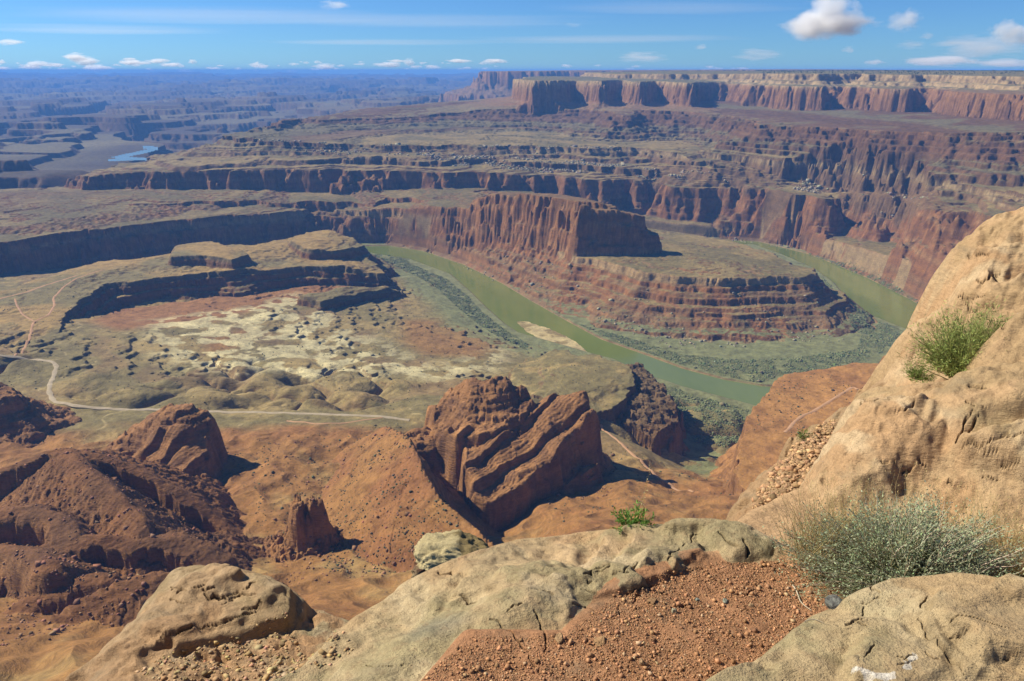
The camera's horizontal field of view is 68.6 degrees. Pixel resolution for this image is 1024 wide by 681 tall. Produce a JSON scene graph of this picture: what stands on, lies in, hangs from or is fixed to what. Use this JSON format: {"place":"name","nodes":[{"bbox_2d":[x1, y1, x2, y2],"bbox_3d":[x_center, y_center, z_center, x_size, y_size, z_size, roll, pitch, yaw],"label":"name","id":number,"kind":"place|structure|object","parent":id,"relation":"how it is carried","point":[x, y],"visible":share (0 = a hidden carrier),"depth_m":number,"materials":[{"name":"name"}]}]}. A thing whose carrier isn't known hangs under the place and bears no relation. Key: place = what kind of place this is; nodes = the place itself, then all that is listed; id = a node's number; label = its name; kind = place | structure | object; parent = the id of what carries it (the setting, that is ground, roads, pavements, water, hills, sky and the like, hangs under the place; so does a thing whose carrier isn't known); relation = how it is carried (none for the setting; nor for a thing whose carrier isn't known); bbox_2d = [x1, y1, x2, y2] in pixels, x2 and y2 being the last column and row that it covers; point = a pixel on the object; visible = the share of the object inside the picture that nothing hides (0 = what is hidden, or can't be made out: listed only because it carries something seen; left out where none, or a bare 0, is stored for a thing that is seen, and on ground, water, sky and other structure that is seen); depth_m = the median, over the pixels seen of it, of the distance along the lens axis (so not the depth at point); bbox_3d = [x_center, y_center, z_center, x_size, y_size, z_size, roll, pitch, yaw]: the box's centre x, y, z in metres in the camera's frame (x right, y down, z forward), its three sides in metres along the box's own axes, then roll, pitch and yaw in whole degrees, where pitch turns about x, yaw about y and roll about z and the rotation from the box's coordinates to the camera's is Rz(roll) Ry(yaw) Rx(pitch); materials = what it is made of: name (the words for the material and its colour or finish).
{"place":"outdoors","nodes":[
{"label":"outdoors","id":0,"kind":"place"},
{"bbox_2d":[14,298,33,320],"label":"dirt road","id":1,"kind":"structure","parent":0,"point":[17,306],"depth_m":1626.47,"materials":[{"name":"brown soil"}]},
{"bbox_2d":[0,275,76,298],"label":"dirt road","id":2,"kind":"structure","parent":0,"point":[39,287],"depth_m":1785.37,"materials":[{"name":"brown soil"}]},
{"bbox_2d":[14,270,101,355],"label":"dirt road","id":3,"kind":"structure","parent":0,"point":[32,325],"depth_m":1585.88,"materials":[{"name":"soil"}]},
{"bbox_2d":[108,146,157,160],"bbox_3d":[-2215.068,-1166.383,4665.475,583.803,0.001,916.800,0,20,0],"label":"distant river","id":4,"kind":"structure","parent":0,"point":[125,157],"depth_m":4514.73,"materials":[{"name":"liquid"}]},
{"bbox_2d":[0,447,287,625],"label":"red hills","id":5,"kind":"structure","parent":0,"point":[214,512],"depth_m":693.21,"materials":[{"name":"brown stone"}]},
{"bbox_2d":[64,563,312,680],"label":"sandstone block","id":6,"kind":"structure","parent":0,"point":[185,608],"depth_m":4.34,"materials":[{"name":"beige stone"}]},
{"bbox_2d":[0,354,409,420],"bbox_3d":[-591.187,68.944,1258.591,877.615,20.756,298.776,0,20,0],"label":"dirt road","id":7,"kind":"structure","parent":0,"point":[49,393],"depth_m":1157.47,"materials":[{"name":"beige soil"}]},
{"bbox_2d":[131,609,348,680],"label":"rough ledge","id":8,"kind":"object","parent":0,"point":[316,632],"visible":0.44,"depth_m":4.08,"materials":[{"name":"stone"}]},
{"bbox_2d":[135,612,353,680],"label":"rock chips","id":9,"kind":"object","parent":8,"relation":"on","point":[270,669],"visible":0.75,"depth_m":3.83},
{"bbox_2d":[0,71,499,188],"bbox_3d":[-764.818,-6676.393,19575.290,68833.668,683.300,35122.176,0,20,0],"label":"plateau terrain","id":10,"kind":"structure","parent":0,"point":[59,129],"depth_m":8591.59,"materials":[{"name":"stone"}]},
{"bbox_2d":[282,70,1023,131],"bbox_3d":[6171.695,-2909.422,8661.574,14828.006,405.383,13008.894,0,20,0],"label":"mesa","id":11,"kind":"structure","parent":10,"relation":"on","point":[668,91],"depth_m":4147.26,"materials":[{"name":"brown stone"}]},
{"bbox_2d":[755,70,1023,79],"bbox_3d":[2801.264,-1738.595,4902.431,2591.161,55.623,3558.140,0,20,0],"label":"distant junipers","id":12,"kind":"object","parent":11,"relation":"on","point":[789,71],"visible":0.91,"depth_m":4517.97,"materials":[{"name":"green plant"}]},
{"bbox_2d":[439,69,1000,100],"bbox_3d":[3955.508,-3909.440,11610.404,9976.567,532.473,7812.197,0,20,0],"label":"distant mesa","id":13,"kind":"structure","parent":10,"relation":"on","point":[488,84],"depth_m":8483.69,"materials":[{"name":"brown stone"}]},
{"bbox_2d":[287,417,382,423],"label":"dirt road","id":14,"kind":"structure","parent":0,"point":[335,423],"depth_m":1097.32,"materials":[{"name":"beige soil"}]},
{"bbox_2d":[322,426,498,572],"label":"red ridge ground","id":15,"kind":"structure","parent":0,"point":[468,519],"depth_m":767.89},
{"bbox_2d":[411,529,488,577],"bbox_3d":[-2.168,11.763,29.769,3.264,9.215,2.855,0,20,0],"label":"boulder","id":16,"kind":"object","parent":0,"point":[431,550],"visible":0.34,"depth_m":27.89,"materials":[{"name":"beige stone"}]},
{"bbox_2d":[0,158,905,680],"bbox_3d":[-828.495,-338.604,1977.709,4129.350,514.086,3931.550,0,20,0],"label":"terrain","id":17,"kind":"structure","parent":0,"point":[94,378],"depth_m":1285.57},
{"bbox_2d":[0,382,82,447],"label":"rock mound","id":18,"kind":"object","parent":17,"relation":"on","point":[36,421],"visible":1,"depth_m":1069.06,"materials":[{"name":"brown stone"}]},
{"bbox_2d":[105,403,228,477],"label":"rock dome","id":19,"kind":"object","parent":17,"relation":"on","point":[188,438],"visible":0.96,"depth_m":936.74,"materials":[{"name":"brown stone"}]},
{"bbox_2d":[0,230,407,348],"bbox_3d":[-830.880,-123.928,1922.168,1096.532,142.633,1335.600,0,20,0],"label":"alcove bench","id":20,"kind":"object","parent":17,"relation":"on","point":[210,269],"visible":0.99,"depth_m":1955.88,"materials":[{"name":"brown stone"}]},
{"bbox_2d":[261,493,344,562],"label":"rock pillar","id":21,"kind":"object","parent":17,"relation":"on","point":[304,520],"visible":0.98,"depth_m":719.62,"materials":[{"name":"brown stone"}]},
{"bbox_2d":[0,410,614,646],"bbox_3d":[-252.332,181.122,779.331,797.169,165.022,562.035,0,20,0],"label":"rock debris","id":22,"kind":"object","parent":17,"relation":"on","point":[77,600],"visible":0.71,"depth_m":676.66,"materials":[{"name":"brown stone"}]},
{"bbox_2d":[1,248,851,572],"bbox_3d":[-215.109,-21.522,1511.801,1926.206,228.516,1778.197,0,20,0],"label":"desert scrub","id":23,"kind":"object","parent":17,"relation":"on","point":[403,438],"visible":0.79,"depth_m":945.65,"materials":[{"name":"green plant"}]},
{"bbox_2d":[404,376,617,530],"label":"rock fin","id":24,"kind":"object","parent":17,"relation":"on","point":[491,448],"visible":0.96,"depth_m":935.46,"materials":[{"name":"brown stone"}]},
{"bbox_2d":[239,139,924,349],"bbox_3d":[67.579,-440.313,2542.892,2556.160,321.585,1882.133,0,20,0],"label":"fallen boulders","id":25,"kind":"object","parent":17,"relation":"on","point":[817,188],"visible":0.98,"depth_m":3139.94,"materials":[{"name":"brown stone"}]},
{"bbox_2d":[375,253,917,447],"bbox_3d":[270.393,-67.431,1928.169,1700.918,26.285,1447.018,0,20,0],"label":"riverside shrubs","id":26,"kind":"object","parent":17,"relation":"on","point":[891,337],"visible":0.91,"depth_m":1664.42,"materials":[{"name":"green plant"}]},
{"bbox_2d":[618,362,689,455],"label":"rock outcrop","id":27,"kind":"object","parent":17,"relation":"on","point":[652,415],"visible":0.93,"depth_m":1238.17,"materials":[{"name":"brown stone"}]},
{"bbox_2d":[442,192,876,343],"bbox_3d":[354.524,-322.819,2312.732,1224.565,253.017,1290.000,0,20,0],"label":"butte","id":28,"kind":"object","parent":17,"relation":"on","point":[596,244],"visible":1,"depth_m":2034.65,"materials":[{"name":"brown stone"}]},
{"bbox_2d":[0,164,997,303],"bbox_3d":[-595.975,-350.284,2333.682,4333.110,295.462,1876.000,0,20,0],"label":"canyon terrain","id":29,"kind":"structure","parent":0,"point":[80,220],"depth_m":2714.14,"materials":[{"name":"brown stone"}]},
{"bbox_2d":[0,0,1023,74],"label":"sky","id":30,"kind":"structure","parent":0,"point":[387,37],"materials":[{"name":"blue"}]},
{"bbox_2d":[83,92,1023,233],"bbox_3d":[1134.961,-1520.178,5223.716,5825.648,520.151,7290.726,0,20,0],"label":"terraced slopes","id":31,"kind":"structure","parent":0,"point":[948,161],"depth_m":3125.69,"materials":[{"name":"brown stone"}]},
{"bbox_2d":[509,349,637,427],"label":"green hill","id":32,"kind":"structure","parent":0,"point":[602,393],"depth_m":1312.85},
{"bbox_2d":[365,240,916,404],"bbox_3d":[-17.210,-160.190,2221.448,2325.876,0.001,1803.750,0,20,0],"label":"river","id":33,"kind":"structure","parent":0,"point":[508,306],"depth_m":2014.40,"materials":[{"name":"liquid"}]},
{"bbox_2d":[600,424,692,491],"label":"dirt road","id":34,"kind":"structure","parent":0,"point":[643,463],"depth_m":1041.20,"materials":[{"name":"brown soil"}]},
{"bbox_2d":[421,486,1023,680],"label":"gravel ground","id":35,"kind":"structure","parent":0,"point":[755,518],"depth_m":2.77,"materials":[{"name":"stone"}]},
{"bbox_2d":[273,518,781,680],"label":"rock ledge","id":36,"kind":"object","parent":35,"relation":"on","point":[413,628],"visible":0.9,"depth_m":2.99,"materials":[{"name":"stone"}]},
{"bbox_2d":[610,500,655,533],"bbox_3d":[0.602,0.880,3.682,0.258,0.184,0.252,12,23,31],"label":"green plant","id":37,"kind":"object","parent":36,"relation":"on","point":[621,520],"visible":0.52,"depth_m":3.69,"materials":[{"name":"green plant"}]},
{"bbox_2d":[554,632,562,643],"bbox_3d":[0.160,1.029,2.594,0.029,0.014,0.056,1,20,2],"label":"stone","id":38,"kind":"object","parent":35,"relation":"on","point":[558,638],"visible":1,"depth_m":2.59,"materials":[{"name":"stone"}]},
{"bbox_2d":[593,636,605,646],"bbox_3d":[0.305,1.039,2.597,0.043,0.011,0.059,11,23,28],"label":"stone","id":39,"kind":"object","parent":35,"relation":"on","point":[599,641],"visible":1,"depth_m":2.59,"materials":[{"name":"stone"}]},
{"bbox_2d":[639,658,644,665],"bbox_3d":[0.433,1.075,2.509,0.019,0.021,0.026,-4,20,-10],"label":"stone","id":40,"kind":"object","parent":35,"relation":"on","point":[641,662],"visible":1,"depth_m":2.50,"materials":[{"name":"stone"}]},
{"bbox_2d":[647,597,655,605],"bbox_3d":[0.532,1.000,2.875,0.031,0.010,0.060,14,24,34],"label":"stone","id":41,"kind":"object","parent":35,"relation":"on","point":[651,600],"visible":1,"depth_m":2.87,"materials":[{"name":"stone"}]},
{"bbox_2d":[792,585,810,609],"bbox_3d":[1.175,1.051,3.068,0.022,0.019,0.174,-1,20,-3],"label":"twig","id":42,"kind":"object","parent":35,"relation":"on","point":[799,597],"visible":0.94,"depth_m":3.06,"materials":[{"name":"brown wood"}]},
{"bbox_2d":[825,594,841,609],"bbox_3d":[1.030,0.842,2.397,0.057,0.040,0.062,-5,20,-13],"label":"stone","id":43,"kind":"object","parent":35,"relation":"on","point":[832,601],"visible":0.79,"depth_m":2.39,"materials":[{"name":"stone"}]},
{"bbox_2d":[706,572,1023,680],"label":"boulder","id":44,"kind":"object","parent":35,"relation":"on","point":[956,626],"visible":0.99,"depth_m":2.13,"materials":[{"name":"stone"}]},
{"bbox_2d":[755,479,1023,605],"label":"sagebrush","id":45,"kind":"object","parent":35,"relation":"on","point":[909,555],"visible":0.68,"depth_m":3.14,"materials":[{"name":"green plant"}]},
{"bbox_2d":[799,360,1023,546],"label":"sandstone slab","id":46,"kind":"structure","parent":35,"relation":"on","point":[961,423],"depth_m":4.28,"materials":[{"name":"beige stone"}]},
{"bbox_2d":[966,311,1023,370],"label":"boulder","id":47,"kind":"object","parent":46,"relation":"on","point":[1004,343],"visible":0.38,"depth_m":4.87,"materials":[{"name":"stone"}]},
{"bbox_2d":[950,310,1005,352],"bbox_3d":[3.433,-0.031,5.261,0.606,0.375,0.547,0,20,0],"label":"broom shrub","id":48,"kind":"object","parent":47,"relation":"on","point":[987,325],"visible":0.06,"depth_m":5.29,"materials":[{"name":"green plant"}]},
{"bbox_2d":[709,355,884,494],"bbox_3d":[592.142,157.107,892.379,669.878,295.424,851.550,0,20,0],"label":"rock slope","id":49,"kind":"structure","parent":0,"point":[743,462],"depth_m":1065.21,"materials":[{"name":"brown stone"}]},
{"bbox_2d":[783,376,870,432],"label":"dirt road","id":50,"kind":"structure","parent":0,"point":[791,425],"depth_m":1064.65,"materials":[{"name":"beige soil"}]},
{"bbox_2d":[726,373,945,520],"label":"rubble slope","id":51,"kind":"structure","parent":0,"point":[742,506],"depth_m":5.96,"materials":[{"name":"stone"}]},
{"bbox_2d":[751,419,837,508],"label":"loose stones","id":52,"kind":"object","parent":51,"relation":"on","point":[783,465],"visible":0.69,"depth_m":5.96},
{"bbox_2d":[796,427,812,440],"bbox_3d":[2.678,0.859,6.879,0.190,0.133,0.147,0,20,0],"label":"plant","id":53,"kind":"object","parent":51,"relation":"on","point":[801,434],"visible":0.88,"depth_m":6.88,"materials":[{"name":"green plant"}]},
{"bbox_2d":[761,458,1023,580],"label":"dry grass","id":54,"kind":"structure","parent":0,"point":[814,520],"depth_m":3.34,"materials":[{"name":"beige plant"}]},
{"bbox_2d":[861,207,1023,391],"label":"rock outcrop","id":55,"kind":"object","parent":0,"point":[982,264],"visible":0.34,"depth_m":7.88,"materials":[{"name":"stone"}]},
{"bbox_2d":[900,360,934,382],"bbox_3d":[2.933,0.211,5.404,0.278,0.186,0.242,-12,23,-31],"label":"broom shrub","id":56,"kind":"object","parent":55,"relation":"on","point":[915,374],"visible":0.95,"depth_m":5.40,"materials":[{"name":"green plant"}]},
{"bbox_2d":[897,295,1012,379],"bbox_3d":[3.179,-0.010,5.246,0.963,0.592,0.941,0,20,0],"label":"broom shrub","id":57,"kind":"object","parent":55,"relation":"on","point":[950,357],"visible":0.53,"depth_m":5.24,"materials":[{"name":"green plant"}]}
]}

